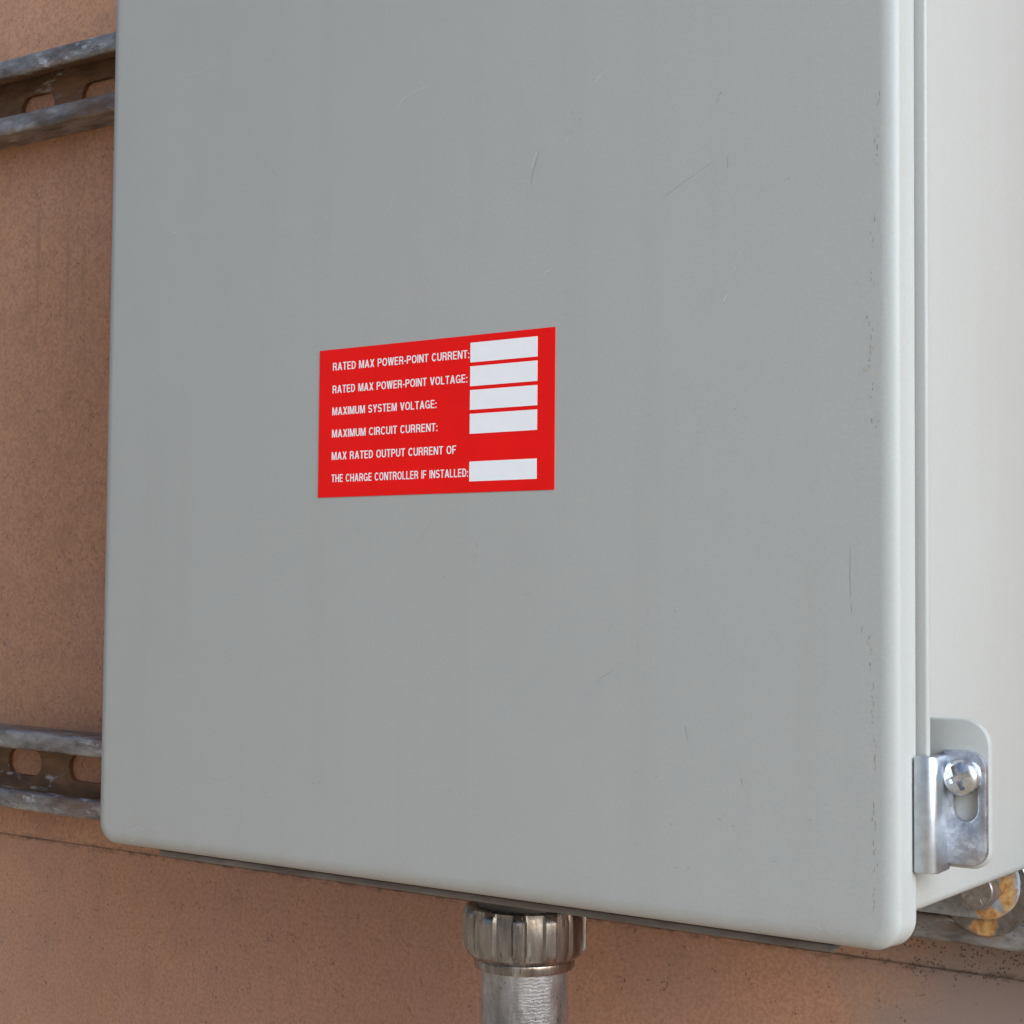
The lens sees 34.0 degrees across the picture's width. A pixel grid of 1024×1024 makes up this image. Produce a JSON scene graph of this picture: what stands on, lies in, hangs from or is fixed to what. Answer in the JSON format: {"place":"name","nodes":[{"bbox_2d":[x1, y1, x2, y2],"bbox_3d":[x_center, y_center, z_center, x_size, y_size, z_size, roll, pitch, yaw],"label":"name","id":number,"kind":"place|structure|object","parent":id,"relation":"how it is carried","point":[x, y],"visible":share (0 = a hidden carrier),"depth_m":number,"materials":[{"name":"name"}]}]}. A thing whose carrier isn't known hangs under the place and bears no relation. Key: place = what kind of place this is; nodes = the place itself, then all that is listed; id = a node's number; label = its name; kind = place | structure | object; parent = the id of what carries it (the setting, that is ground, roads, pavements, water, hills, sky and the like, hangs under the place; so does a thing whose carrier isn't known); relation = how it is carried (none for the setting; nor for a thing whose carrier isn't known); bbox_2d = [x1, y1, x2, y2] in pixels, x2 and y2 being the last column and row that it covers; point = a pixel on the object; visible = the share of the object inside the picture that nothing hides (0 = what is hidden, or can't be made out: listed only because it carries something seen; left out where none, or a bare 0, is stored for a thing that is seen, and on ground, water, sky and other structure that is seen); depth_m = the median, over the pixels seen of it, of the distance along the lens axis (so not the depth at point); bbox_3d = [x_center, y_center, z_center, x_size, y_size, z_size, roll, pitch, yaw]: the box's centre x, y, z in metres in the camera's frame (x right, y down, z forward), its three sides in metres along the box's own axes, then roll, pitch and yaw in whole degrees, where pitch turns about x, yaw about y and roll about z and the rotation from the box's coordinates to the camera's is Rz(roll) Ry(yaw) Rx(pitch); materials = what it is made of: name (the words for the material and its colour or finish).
{"place":"outdoors","nodes":[
{"label":"outdoors","id":0,"kind":"place"},
{"label":"ground","id":1,"kind":"structure","parent":0,"visible":0},
{"bbox_2d":[0,833,1023,1023],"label":"wall panel","id":2,"kind":"structure","parent":1,"relation":"on","point":[94,935],"depth_m":0.78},
{"bbox_2d":[0,0,1023,979],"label":"wall panel","id":3,"kind":"structure","parent":2,"relation":"on","point":[54,282],"depth_m":0.91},
{"bbox_2d":[0,31,115,149],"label":"strut channel","id":4,"kind":"object","parent":3,"relation":"attached to","point":[66,76],"visible":0.23,"depth_m":0.90,"materials":[{"name":"grey metal"}]},
{"bbox_2d":[0,723,1023,952],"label":"strut channel","id":5,"kind":"object","parent":3,"relation":"attached to","point":[55,785],"visible":0.14,"depth_m":0.87,"materials":[{"name":"grey metal"}]},
{"bbox_2d":[100,0,1023,952],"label":"electrical enclosure","id":6,"kind":"object","parent":5,"relation":"attached to","point":[718,630],"visible":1,"depth_m":0.54,"materials":[{"name":"grey metal"}]},
{"bbox_2d":[318,327,555,497],"bbox_3d":[-0.028,-0.032,0.568,0.102,0.052,0.001,-1,-3,36],"label":"warning label","id":7,"kind":"object","parent":6,"relation":"attached to","point":[468,414],"visible":1,"depth_m":0.56,"materials":[{"name":"red plastic"}]},
{"bbox_2d":[100,0,915,949],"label":"door","id":8,"kind":"structure","parent":6,"relation":"in","point":[673,679],"depth_m":0.54,"materials":[{"name":"grey metal"}]},
{"bbox_2d":[463,901,586,1023],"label":"conduit","id":9,"kind":"object","parent":6,"relation":"attached to","point":[524,961],"visible":0.69,"depth_m":0.60,"materials":[{"name":"metal"}]},
{"bbox_2d":[950,869,1023,936],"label":"mounting bolt","id":10,"kind":"object","parent":5,"relation":"attached to","point":[983,897],"visible":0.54,"depth_m":0.57,"materials":[{"name":"metal"}]}
]}

